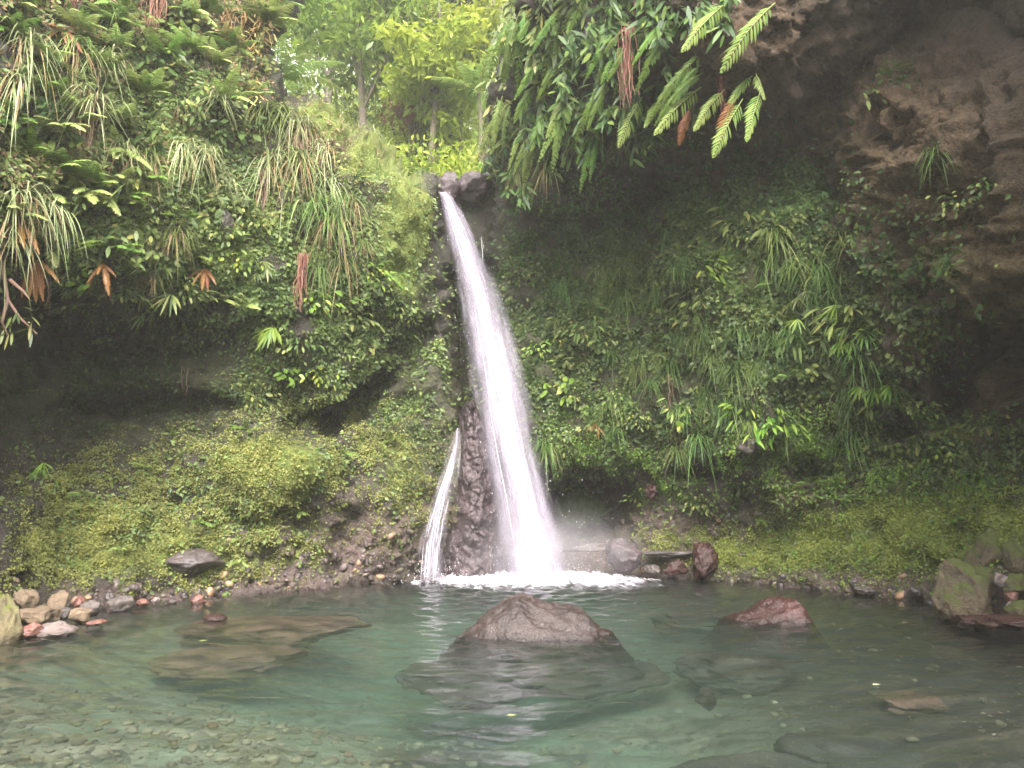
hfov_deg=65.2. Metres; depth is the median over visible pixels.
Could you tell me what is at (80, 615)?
stone
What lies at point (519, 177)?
grass tuft
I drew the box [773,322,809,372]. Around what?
grass tuft
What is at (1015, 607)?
stone
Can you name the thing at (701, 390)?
grass tuft
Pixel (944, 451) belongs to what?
leafy plant
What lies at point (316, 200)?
grass tuft
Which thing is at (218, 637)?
sunken rock
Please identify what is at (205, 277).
fern
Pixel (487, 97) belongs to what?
grass tuft
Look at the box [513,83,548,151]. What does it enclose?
fern
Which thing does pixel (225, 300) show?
fern
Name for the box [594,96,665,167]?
hanging shrub
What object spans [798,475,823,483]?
fern
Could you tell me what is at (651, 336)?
fern
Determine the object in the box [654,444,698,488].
grass tuft
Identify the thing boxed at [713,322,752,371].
grass tuft
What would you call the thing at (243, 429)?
fern
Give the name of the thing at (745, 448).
stone
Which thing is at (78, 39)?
grass tuft
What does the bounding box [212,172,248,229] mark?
grass tuft
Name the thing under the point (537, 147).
grass tuft
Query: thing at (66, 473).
leafy plant
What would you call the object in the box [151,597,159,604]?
stone
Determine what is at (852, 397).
grass tuft
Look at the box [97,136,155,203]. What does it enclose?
grass tuft
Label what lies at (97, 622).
stone
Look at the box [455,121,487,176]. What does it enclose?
bush
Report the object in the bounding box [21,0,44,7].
fern
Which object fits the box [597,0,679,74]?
hanging shrub
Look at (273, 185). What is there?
leafy plant
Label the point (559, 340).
leafy plant
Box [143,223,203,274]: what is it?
grass tuft
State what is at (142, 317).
leafy plant
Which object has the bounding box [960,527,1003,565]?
boulder
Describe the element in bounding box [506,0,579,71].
hanging shrub
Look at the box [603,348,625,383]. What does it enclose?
grass tuft
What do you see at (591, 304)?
fern
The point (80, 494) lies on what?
fern
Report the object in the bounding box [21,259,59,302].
fern
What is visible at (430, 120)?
bush
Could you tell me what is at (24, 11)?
leafy shrub
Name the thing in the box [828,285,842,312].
grass tuft
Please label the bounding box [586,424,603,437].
fern
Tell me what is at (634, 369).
grass tuft
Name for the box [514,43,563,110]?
fern
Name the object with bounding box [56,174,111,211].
fern
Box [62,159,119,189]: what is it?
fern
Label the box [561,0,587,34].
fern
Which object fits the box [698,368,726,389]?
grass tuft
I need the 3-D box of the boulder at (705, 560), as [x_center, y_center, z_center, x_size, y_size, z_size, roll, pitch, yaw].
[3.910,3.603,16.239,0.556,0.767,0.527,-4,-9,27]
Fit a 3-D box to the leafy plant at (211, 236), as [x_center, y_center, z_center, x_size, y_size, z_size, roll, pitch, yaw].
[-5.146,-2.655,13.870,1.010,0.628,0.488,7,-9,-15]
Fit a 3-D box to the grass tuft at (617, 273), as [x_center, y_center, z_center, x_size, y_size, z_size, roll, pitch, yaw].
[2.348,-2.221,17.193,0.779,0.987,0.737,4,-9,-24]
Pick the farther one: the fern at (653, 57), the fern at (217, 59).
the fern at (217, 59)
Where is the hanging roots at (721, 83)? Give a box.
[716,75,726,112]
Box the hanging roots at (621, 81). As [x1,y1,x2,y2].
[617,61,630,113]
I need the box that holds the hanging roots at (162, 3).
[140,0,166,40]
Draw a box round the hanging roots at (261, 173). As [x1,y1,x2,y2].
[256,168,269,216]
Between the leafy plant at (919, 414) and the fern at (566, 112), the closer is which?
the leafy plant at (919, 414)
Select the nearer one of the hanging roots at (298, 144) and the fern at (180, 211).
the fern at (180, 211)
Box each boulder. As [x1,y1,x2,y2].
[437,171,457,200]
[438,593,645,692]
[457,170,489,203]
[605,537,642,572]
[692,542,718,579]
[700,596,832,660]
[931,558,995,650]
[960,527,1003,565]
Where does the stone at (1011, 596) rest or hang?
on the stone at (1015, 607)
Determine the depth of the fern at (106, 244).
12.39 m
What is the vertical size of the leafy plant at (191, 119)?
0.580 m
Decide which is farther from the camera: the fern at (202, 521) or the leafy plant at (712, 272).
the leafy plant at (712, 272)
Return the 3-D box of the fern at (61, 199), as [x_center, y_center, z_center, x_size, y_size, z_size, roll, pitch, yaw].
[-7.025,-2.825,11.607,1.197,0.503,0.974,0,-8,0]
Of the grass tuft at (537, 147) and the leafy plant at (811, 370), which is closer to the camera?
the leafy plant at (811, 370)
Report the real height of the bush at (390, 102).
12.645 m
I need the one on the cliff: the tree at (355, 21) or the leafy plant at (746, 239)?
the leafy plant at (746, 239)
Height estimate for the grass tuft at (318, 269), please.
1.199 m
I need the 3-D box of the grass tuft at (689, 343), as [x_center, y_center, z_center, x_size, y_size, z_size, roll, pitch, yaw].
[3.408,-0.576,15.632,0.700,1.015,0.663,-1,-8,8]
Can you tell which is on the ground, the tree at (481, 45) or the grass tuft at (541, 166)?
the tree at (481, 45)
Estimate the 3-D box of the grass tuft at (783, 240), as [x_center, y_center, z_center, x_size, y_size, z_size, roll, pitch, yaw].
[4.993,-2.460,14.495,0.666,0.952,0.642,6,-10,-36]
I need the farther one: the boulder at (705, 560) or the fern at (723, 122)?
the boulder at (705, 560)
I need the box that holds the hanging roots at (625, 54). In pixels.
[617,21,640,106]
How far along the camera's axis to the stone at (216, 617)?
11.01 m
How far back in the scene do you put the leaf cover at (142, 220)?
14.49 m
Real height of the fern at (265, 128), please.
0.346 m
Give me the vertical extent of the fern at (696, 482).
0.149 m
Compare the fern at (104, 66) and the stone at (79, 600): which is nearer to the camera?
the stone at (79, 600)
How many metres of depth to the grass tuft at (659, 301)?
16.85 m
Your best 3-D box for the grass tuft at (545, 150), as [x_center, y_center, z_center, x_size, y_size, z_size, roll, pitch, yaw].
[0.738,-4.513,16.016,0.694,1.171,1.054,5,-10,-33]
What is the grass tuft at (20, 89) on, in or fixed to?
on the cliff
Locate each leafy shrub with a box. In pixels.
[0,4,56,45]
[0,84,58,148]
[28,168,97,232]
[96,7,126,32]
[103,224,170,274]
[139,0,205,57]
[165,54,234,121]
[172,174,251,240]
[247,20,279,83]
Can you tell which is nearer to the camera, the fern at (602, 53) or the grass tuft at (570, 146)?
the fern at (602, 53)
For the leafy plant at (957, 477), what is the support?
on the cliff
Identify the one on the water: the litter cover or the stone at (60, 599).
the stone at (60, 599)
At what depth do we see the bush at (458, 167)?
24.63 m
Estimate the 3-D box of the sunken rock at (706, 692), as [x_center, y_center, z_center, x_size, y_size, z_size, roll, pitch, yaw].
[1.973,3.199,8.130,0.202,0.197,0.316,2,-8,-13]
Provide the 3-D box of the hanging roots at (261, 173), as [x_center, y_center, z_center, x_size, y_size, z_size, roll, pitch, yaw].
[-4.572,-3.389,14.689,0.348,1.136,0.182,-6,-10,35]
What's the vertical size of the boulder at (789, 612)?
0.903 m
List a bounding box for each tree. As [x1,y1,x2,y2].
[276,0,393,104]
[279,0,457,126]
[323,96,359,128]
[369,1,495,172]
[378,75,441,171]
[394,0,502,160]
[404,0,512,105]
[414,0,481,131]
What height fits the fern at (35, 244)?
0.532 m
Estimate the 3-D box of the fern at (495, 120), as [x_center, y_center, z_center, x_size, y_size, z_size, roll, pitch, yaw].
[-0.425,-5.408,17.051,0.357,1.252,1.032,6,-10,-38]
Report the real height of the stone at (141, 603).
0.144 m
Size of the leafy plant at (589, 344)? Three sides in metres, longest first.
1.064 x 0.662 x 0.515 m
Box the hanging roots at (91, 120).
[69,87,106,160]
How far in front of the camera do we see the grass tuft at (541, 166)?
16.22 m
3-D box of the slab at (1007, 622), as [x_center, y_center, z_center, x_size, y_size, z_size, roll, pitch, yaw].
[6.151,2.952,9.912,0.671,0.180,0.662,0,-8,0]
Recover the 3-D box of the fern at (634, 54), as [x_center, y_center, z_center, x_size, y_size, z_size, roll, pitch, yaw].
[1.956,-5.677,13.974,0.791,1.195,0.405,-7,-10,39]
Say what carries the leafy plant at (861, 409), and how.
on the cliff
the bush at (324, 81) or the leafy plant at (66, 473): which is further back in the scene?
the bush at (324, 81)
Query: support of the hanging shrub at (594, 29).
hanging from the cliff
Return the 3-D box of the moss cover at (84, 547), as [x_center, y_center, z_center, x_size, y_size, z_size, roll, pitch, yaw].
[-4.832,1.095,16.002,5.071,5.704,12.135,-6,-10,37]
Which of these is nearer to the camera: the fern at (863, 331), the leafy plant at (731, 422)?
the fern at (863, 331)
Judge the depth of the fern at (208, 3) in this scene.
15.30 m
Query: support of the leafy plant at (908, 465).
on the cliff
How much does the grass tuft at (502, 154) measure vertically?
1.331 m
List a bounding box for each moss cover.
[0,319,497,605]
[141,90,449,339]
[443,360,1023,593]
[582,437,1023,601]
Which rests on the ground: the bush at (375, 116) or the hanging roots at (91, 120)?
the bush at (375, 116)
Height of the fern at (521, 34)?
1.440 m
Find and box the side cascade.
[394,428,481,584]
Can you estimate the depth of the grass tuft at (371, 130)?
21.35 m
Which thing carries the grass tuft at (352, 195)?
on the cliff
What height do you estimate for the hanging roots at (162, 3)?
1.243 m
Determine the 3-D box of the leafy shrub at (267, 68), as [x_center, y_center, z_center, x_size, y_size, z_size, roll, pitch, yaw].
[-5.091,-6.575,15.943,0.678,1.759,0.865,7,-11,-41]
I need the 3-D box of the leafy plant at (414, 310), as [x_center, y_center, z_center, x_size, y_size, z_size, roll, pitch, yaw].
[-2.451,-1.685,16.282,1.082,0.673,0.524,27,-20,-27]
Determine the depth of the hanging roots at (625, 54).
13.60 m
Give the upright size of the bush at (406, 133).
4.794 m
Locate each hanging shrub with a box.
[475,18,562,107]
[478,154,537,209]
[482,98,548,187]
[487,0,566,76]
[494,99,576,185]
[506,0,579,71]
[525,17,597,146]
[551,0,649,58]
[564,89,606,168]
[579,14,646,128]
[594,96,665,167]
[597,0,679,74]
[608,21,703,130]
[624,0,696,50]
[692,0,740,53]
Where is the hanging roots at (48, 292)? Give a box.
[44,277,51,315]
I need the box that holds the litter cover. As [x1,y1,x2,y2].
[0,0,363,293]
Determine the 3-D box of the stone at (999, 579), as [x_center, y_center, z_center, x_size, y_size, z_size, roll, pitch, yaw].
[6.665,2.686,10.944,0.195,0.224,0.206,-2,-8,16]
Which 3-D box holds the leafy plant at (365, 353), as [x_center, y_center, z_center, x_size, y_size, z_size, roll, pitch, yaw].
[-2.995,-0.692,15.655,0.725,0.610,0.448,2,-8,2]
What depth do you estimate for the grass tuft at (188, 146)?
13.58 m
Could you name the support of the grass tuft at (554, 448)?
on the cliff
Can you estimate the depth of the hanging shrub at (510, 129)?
17.09 m
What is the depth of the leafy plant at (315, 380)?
15.33 m
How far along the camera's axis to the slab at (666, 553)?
16.59 m
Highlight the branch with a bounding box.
[0,261,39,349]
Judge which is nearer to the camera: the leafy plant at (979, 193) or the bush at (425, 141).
the leafy plant at (979, 193)
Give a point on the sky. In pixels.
(487, 5)
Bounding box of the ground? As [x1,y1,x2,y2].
[0,133,1023,767]
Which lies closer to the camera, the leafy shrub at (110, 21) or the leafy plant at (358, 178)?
the leafy shrub at (110, 21)
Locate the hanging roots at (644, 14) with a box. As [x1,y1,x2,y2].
[633,0,654,41]
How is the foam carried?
on the water
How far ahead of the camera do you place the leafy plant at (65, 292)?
12.52 m
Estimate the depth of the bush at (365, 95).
44.85 m
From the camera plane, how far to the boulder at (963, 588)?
10.79 m
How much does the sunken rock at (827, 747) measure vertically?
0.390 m
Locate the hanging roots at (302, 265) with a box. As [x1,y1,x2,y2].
[293,252,312,312]
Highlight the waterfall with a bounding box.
[442,192,654,577]
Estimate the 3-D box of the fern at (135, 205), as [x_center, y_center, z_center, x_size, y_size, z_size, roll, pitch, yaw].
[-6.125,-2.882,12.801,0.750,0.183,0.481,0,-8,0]
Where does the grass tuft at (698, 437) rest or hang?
on the cliff
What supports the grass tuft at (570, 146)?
on the cliff
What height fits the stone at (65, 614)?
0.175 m
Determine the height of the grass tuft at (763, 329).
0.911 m
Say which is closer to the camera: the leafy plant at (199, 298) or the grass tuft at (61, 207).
the grass tuft at (61, 207)
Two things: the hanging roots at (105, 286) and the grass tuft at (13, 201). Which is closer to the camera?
the grass tuft at (13, 201)
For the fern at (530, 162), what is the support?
hanging from the cliff
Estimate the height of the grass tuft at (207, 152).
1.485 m
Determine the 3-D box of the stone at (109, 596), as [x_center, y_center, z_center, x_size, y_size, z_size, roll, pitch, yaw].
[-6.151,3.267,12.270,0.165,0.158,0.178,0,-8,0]
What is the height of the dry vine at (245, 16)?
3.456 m
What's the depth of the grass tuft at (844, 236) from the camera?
13.40 m
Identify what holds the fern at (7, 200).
on the cliff
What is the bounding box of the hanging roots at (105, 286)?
[102,260,110,303]
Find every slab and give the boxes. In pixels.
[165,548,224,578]
[560,543,606,551]
[642,550,691,557]
[951,615,983,624]
[973,614,1023,630]
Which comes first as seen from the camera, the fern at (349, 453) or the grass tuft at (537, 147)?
the fern at (349, 453)
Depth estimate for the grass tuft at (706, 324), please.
15.38 m
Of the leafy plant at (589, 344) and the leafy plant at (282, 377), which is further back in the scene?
the leafy plant at (589, 344)
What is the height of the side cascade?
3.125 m
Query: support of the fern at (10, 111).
on the cliff
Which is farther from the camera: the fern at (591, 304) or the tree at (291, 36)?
the tree at (291, 36)
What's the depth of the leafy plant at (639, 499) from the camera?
18.44 m
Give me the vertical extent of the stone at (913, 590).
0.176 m
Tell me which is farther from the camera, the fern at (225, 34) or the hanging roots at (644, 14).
the fern at (225, 34)
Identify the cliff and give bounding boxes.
[0,0,1023,648]
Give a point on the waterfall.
(539, 557)
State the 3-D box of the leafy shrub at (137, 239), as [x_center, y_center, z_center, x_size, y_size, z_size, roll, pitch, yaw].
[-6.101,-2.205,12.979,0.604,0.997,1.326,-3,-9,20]
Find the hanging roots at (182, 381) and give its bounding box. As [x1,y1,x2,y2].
[181,368,188,396]
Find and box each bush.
[272,33,391,118]
[276,34,394,133]
[284,79,375,129]
[316,60,468,142]
[334,93,413,143]
[335,77,438,155]
[343,67,473,143]
[355,73,489,152]
[366,107,470,156]
[368,99,471,168]
[370,129,426,172]
[385,127,470,174]
[396,131,466,175]
[403,155,432,175]
[428,139,482,178]
[435,125,485,170]
[436,110,483,162]
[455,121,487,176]
[465,104,485,142]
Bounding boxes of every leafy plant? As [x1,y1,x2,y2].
[21,110,84,150]
[24,463,57,490]
[52,471,68,480]
[53,266,79,299]
[55,266,93,297]
[90,24,147,50]
[91,149,141,198]
[101,278,159,308]
[122,102,171,156]
[123,266,180,317]
[127,299,146,330]
[136,48,184,77]
[136,54,174,86]
[140,302,169,330]
[152,97,205,125]
[155,13,209,43]
[163,36,203,57]
[177,279,219,305]
[197,119,226,151]
[197,214,244,248]
[203,239,263,280]
[218,109,266,145]
[228,206,271,234]
[234,193,261,215]
[239,392,282,414]
[246,160,284,188]
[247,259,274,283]
[250,325,281,350]
[265,362,304,387]
[275,325,326,353]
[287,366,338,390]
[304,287,344,317]
[333,302,389,333]
[339,166,379,192]
[345,334,375,361]
[367,262,409,291]
[385,290,417,319]
[398,326,424,341]
[522,340,550,358]
[537,331,566,351]
[538,377,573,405]
[539,292,564,310]
[547,314,585,341]
[552,348,591,373]
[558,385,591,409]
[561,316,603,344]
[569,326,617,353]
[575,408,608,431]
[602,387,642,409]
[618,412,650,431]
[619,490,643,507]
[639,484,665,502]
[645,274,667,287]
[647,299,670,321]
[657,398,698,423]
[667,289,696,311]
[669,302,697,331]
[676,409,704,432]
[677,493,708,516]
[692,283,723,309]
[697,256,731,284]
[705,205,774,236]
[707,222,738,241]
[716,403,759,433]
[726,228,764,247]
[742,416,782,450]
[750,208,805,241]
[773,408,810,440]
[776,319,833,361]
[781,290,822,319]
[784,305,846,344]
[802,300,873,340]
[803,305,858,347]
[805,270,837,302]
[805,364,839,383]
[807,334,842,358]
[830,329,883,360]
[846,363,878,392]
[849,381,908,408]
[849,396,903,420]
[852,426,903,458]
[856,79,902,109]
[865,53,925,94]
[890,447,912,462]
[896,456,912,478]
[906,425,942,455]
[907,398,947,422]
[922,441,961,463]
[926,186,983,218]
[933,458,978,486]
[959,408,1000,436]
[961,174,993,202]
[976,173,996,190]
[980,408,1012,438]
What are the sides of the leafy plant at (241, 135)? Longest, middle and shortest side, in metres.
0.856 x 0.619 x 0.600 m
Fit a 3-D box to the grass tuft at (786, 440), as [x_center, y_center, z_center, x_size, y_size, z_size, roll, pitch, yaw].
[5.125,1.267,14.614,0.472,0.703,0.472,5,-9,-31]
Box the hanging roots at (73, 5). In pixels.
[64,0,82,11]
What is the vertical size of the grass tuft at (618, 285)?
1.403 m
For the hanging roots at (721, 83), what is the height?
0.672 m
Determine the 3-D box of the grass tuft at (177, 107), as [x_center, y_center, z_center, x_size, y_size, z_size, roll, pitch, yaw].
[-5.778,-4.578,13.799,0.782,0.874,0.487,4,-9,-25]
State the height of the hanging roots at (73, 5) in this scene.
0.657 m
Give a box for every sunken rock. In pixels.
[146,645,308,681]
[173,615,371,646]
[395,660,522,710]
[398,658,671,700]
[646,610,729,637]
[670,750,819,767]
[671,652,796,695]
[694,687,716,710]
[773,730,926,767]
[873,689,949,714]
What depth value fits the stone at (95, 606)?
11.44 m
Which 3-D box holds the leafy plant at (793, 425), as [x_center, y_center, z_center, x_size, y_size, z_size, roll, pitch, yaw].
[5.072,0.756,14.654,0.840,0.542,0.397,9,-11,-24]
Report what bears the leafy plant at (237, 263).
on the cliff
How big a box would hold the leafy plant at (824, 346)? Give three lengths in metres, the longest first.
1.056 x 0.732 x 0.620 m
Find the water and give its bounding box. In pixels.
[0,572,1023,767]
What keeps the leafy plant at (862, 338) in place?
on the cliff
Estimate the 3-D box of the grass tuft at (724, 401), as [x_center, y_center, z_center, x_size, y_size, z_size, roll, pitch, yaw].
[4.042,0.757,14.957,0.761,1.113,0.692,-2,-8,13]
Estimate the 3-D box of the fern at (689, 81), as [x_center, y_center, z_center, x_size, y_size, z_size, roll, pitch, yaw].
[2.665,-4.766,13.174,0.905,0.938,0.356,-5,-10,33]
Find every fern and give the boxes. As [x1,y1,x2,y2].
[0,11,42,33]
[0,96,36,128]
[0,191,47,219]
[0,223,39,254]
[9,126,53,157]
[15,0,35,10]
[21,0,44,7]
[21,115,90,132]
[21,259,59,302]
[22,37,74,61]
[27,231,57,267]
[33,60,79,102]
[36,176,65,202]
[41,143,92,172]
[44,2,107,31]
[44,24,82,52]
[56,169,120,215]
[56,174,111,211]
[60,86,106,120]
[61,0,96,27]
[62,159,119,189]
[65,489,95,496]
[69,236,145,253]
[76,0,158,22]
[78,3,145,28]
[78,23,136,49]
[80,166,136,185]
[81,46,128,72]
[84,0,144,30]
[87,264,115,295]
[100,99,142,125]
[107,179,151,205]
[108,125,152,169]
[108,196,147,207]
[108,544,130,550]
[122,67,175,97]
[125,167,168,183]
[131,461,156,468]
[135,33,190,63]
[143,26,176,54]
[152,19,215,53]
[161,426,178,435]
[162,202,194,219]
[166,0,217,27]
[174,37,241,67]
[186,517,211,526]
[189,268,215,290]
[191,246,210,260]
[196,290,239,305]
[197,0,238,14]
[200,65,259,105]
[201,21,246,39]
[210,25,262,56]
[223,232,250,240]
[228,555,247,567]
[230,293,260,309]
[230,418,258,431]
[231,0,298,29]
[237,74,273,96]
[248,118,278,132]
[269,0,302,6]
[270,26,344,90]
[284,509,309,517]
[285,78,310,95]
[333,444,359,455]
[335,292,365,303]
[365,258,391,267]
[383,432,400,442]
[401,366,418,376]
[419,29,484,160]
[420,44,496,165]
[477,96,512,164]
[488,8,531,90]
[508,132,540,188]
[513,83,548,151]
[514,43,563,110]
[530,4,570,85]
[538,96,577,172]
[550,353,572,361]
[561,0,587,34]
[574,82,608,148]
[576,130,598,192]
[578,297,605,308]
[586,19,620,78]
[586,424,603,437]
[600,32,638,83]
[607,30,644,101]
[617,86,671,147]
[632,21,680,94]
[642,329,667,338]
[647,65,702,125]
[653,55,700,145]
[681,1,728,52]
[687,478,706,484]
[693,74,765,157]
[693,248,722,261]
[720,3,774,73]
[741,279,767,291]
[756,520,771,526]
[773,370,809,378]
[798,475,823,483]
[839,495,862,501]
[851,316,885,335]
[877,57,913,76]
[947,517,963,522]
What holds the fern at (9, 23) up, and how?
on the cliff
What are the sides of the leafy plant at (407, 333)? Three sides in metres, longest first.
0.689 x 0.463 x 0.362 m
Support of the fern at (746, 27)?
hanging from the cliff
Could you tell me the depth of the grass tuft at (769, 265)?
14.83 m
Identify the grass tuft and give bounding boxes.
[0,16,66,133]
[0,64,35,155]
[0,181,78,289]
[0,226,46,314]
[10,193,87,281]
[24,57,102,131]
[33,29,118,99]
[37,83,134,189]
[55,224,82,269]
[77,44,137,104]
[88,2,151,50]
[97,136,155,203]
[106,139,171,201]
[122,265,171,306]
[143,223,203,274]
[152,97,197,134]
[167,137,221,207]
[176,144,243,217]
[188,87,236,133]
[191,32,229,78]
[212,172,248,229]
[227,97,300,181]
[241,146,319,237]
[246,99,298,163]
[255,143,338,218]
[272,199,312,232]
[275,114,342,174]
[285,138,336,199]
[286,186,366,273]
[286,262,332,316]
[289,204,356,282]
[299,168,351,241]
[310,246,374,327]
[319,186,385,260]
[350,122,396,155]
[353,239,382,270]
[414,165,431,176]
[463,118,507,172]
[463,142,488,172]
[472,91,494,118]
[478,145,511,185]
[496,162,524,193]
[514,139,557,190]
[522,160,559,207]
[523,437,555,492]
[531,137,553,177]
[532,443,563,478]
[533,447,563,475]
[541,316,561,338]
[543,280,571,315]
[545,279,565,303]
[556,273,581,309]
[559,131,605,167]
[566,291,602,324]
[582,266,609,288]
[586,264,623,315]
[587,401,628,435]
[592,252,638,287]
[600,280,638,331]
[600,424,627,458]
[603,261,642,295]
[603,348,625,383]
[604,137,642,178]
[607,295,636,324]
[617,250,649,289]
[620,362,651,412]
[621,344,646,374]
[622,294,652,329]
[627,263,652,304]
[634,295,664,328]
[635,378,665,406]
[639,283,659,311]
[646,358,683,401]
[651,279,672,313]
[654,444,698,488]
[658,264,690,298]
[660,228,685,257]
[663,404,691,437]
[667,333,694,366]
[668,260,690,290]
[673,329,705,368]
[674,252,698,283]
[681,430,725,494]
[685,311,710,333]
[688,352,729,397]
[692,323,723,368]
[693,386,718,413]
[693,399,720,424]
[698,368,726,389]
[705,233,735,270]
[708,357,757,428]
[710,397,749,451]
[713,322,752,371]
[729,392,757,426]
[734,420,766,452]
[741,227,806,282]
[743,363,778,406]
[746,323,785,364]
[748,247,779,298]
[749,331,792,384]
[754,257,790,303]
[766,226,807,271]
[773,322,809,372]
[775,258,819,293]
[779,435,807,468]
[783,258,849,324]
[798,252,832,290]
[798,292,837,325]
[808,265,850,314]
[809,337,849,382]
[819,263,851,295]
[821,229,865,279]
[823,338,888,420]
[823,429,868,496]
[826,384,872,426]
[827,391,885,457]
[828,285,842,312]
[866,364,904,406]
[912,141,964,199]
[931,252,958,286]
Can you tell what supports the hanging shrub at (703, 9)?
hanging from the cliff
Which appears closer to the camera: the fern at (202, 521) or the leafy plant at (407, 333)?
the fern at (202, 521)
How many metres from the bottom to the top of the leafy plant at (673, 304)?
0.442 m
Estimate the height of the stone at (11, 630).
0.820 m
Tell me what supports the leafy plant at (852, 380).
on the cliff
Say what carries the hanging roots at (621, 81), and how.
hanging from the hanging shrub at (594, 29)
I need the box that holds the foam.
[413,570,655,589]
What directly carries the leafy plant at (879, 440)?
on the cliff
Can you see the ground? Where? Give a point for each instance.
(946, 741)
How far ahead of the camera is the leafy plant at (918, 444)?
13.55 m
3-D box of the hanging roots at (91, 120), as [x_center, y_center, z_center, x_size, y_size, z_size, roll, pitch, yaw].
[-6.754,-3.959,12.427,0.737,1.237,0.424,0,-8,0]
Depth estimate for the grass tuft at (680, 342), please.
16.03 m
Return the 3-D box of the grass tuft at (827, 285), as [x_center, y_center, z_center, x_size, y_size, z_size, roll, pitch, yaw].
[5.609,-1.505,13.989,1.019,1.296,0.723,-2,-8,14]
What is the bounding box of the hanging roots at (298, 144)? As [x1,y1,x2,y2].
[279,134,329,179]
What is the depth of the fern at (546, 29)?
15.03 m
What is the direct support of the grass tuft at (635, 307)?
on the cliff
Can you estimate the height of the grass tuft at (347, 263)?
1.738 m
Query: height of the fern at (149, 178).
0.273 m
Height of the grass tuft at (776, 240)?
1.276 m
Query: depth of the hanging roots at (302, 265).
14.75 m
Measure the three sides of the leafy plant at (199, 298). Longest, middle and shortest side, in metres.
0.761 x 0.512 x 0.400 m
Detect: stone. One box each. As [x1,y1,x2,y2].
[0,593,23,663]
[13,588,39,608]
[20,605,63,624]
[20,622,43,639]
[36,621,79,640]
[47,590,69,609]
[60,607,70,619]
[68,607,93,624]
[74,595,84,607]
[79,600,101,617]
[85,619,106,625]
[104,592,115,600]
[105,596,134,613]
[136,598,149,607]
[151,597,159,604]
[168,599,176,605]
[191,594,205,606]
[201,613,226,621]
[220,210,233,238]
[643,564,660,574]
[644,483,658,500]
[663,559,688,575]
[737,439,763,454]
[854,586,875,595]
[908,585,922,595]
[993,572,1007,587]
[1001,541,1023,573]
[1003,573,1023,594]
[1003,600,1023,614]
[1004,591,1018,601]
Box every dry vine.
[204,0,262,70]
[211,0,283,46]
[243,13,279,122]
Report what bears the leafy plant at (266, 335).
on the cliff
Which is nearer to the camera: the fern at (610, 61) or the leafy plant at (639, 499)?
the fern at (610, 61)
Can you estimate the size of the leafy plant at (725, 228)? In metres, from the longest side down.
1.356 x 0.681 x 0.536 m
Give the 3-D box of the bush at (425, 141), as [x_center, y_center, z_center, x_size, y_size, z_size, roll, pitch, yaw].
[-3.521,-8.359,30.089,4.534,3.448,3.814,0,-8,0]
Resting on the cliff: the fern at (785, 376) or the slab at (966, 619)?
the fern at (785, 376)
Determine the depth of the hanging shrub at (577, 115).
15.10 m
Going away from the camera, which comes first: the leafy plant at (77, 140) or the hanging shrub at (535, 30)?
the leafy plant at (77, 140)
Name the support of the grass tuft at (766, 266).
on the cliff
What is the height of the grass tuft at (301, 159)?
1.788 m
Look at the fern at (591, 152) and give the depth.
15.16 m
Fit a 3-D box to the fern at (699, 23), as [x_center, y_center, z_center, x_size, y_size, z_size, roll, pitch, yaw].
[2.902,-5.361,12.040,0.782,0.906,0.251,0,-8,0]
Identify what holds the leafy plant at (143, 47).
on the cliff
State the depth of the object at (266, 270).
14.40 m
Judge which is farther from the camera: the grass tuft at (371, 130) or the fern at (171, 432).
the grass tuft at (371, 130)
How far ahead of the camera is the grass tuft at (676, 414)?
15.88 m
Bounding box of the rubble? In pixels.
[67,482,935,607]
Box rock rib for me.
[438,400,504,589]
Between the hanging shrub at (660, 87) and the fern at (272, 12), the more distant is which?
the fern at (272, 12)
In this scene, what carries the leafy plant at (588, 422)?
on the cliff
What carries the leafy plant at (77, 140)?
on the cliff
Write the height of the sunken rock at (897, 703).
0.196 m
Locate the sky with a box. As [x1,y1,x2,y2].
[271,5,487,128]
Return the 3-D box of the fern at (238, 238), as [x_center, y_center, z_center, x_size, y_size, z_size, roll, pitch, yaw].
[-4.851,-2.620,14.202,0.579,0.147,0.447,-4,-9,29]
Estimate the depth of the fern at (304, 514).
14.80 m
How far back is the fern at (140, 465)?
14.43 m
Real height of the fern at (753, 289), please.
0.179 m
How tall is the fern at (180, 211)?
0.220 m
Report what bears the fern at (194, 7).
on the cliff
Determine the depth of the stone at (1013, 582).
10.75 m
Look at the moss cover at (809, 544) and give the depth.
14.41 m
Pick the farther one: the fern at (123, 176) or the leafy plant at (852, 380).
the leafy plant at (852, 380)
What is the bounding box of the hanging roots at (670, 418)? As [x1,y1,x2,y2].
[666,374,683,462]
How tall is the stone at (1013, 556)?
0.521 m
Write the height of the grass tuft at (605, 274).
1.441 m
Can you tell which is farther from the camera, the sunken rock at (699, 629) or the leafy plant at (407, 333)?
the leafy plant at (407, 333)
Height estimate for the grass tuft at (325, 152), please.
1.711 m
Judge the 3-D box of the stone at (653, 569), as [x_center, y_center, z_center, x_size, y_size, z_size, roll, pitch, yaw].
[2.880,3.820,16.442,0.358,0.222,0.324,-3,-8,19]
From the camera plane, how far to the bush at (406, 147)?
26.42 m
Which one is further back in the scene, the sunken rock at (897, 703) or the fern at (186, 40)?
the fern at (186, 40)
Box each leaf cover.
[0,0,613,509]
[0,231,549,567]
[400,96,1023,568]
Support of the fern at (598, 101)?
hanging from the cliff

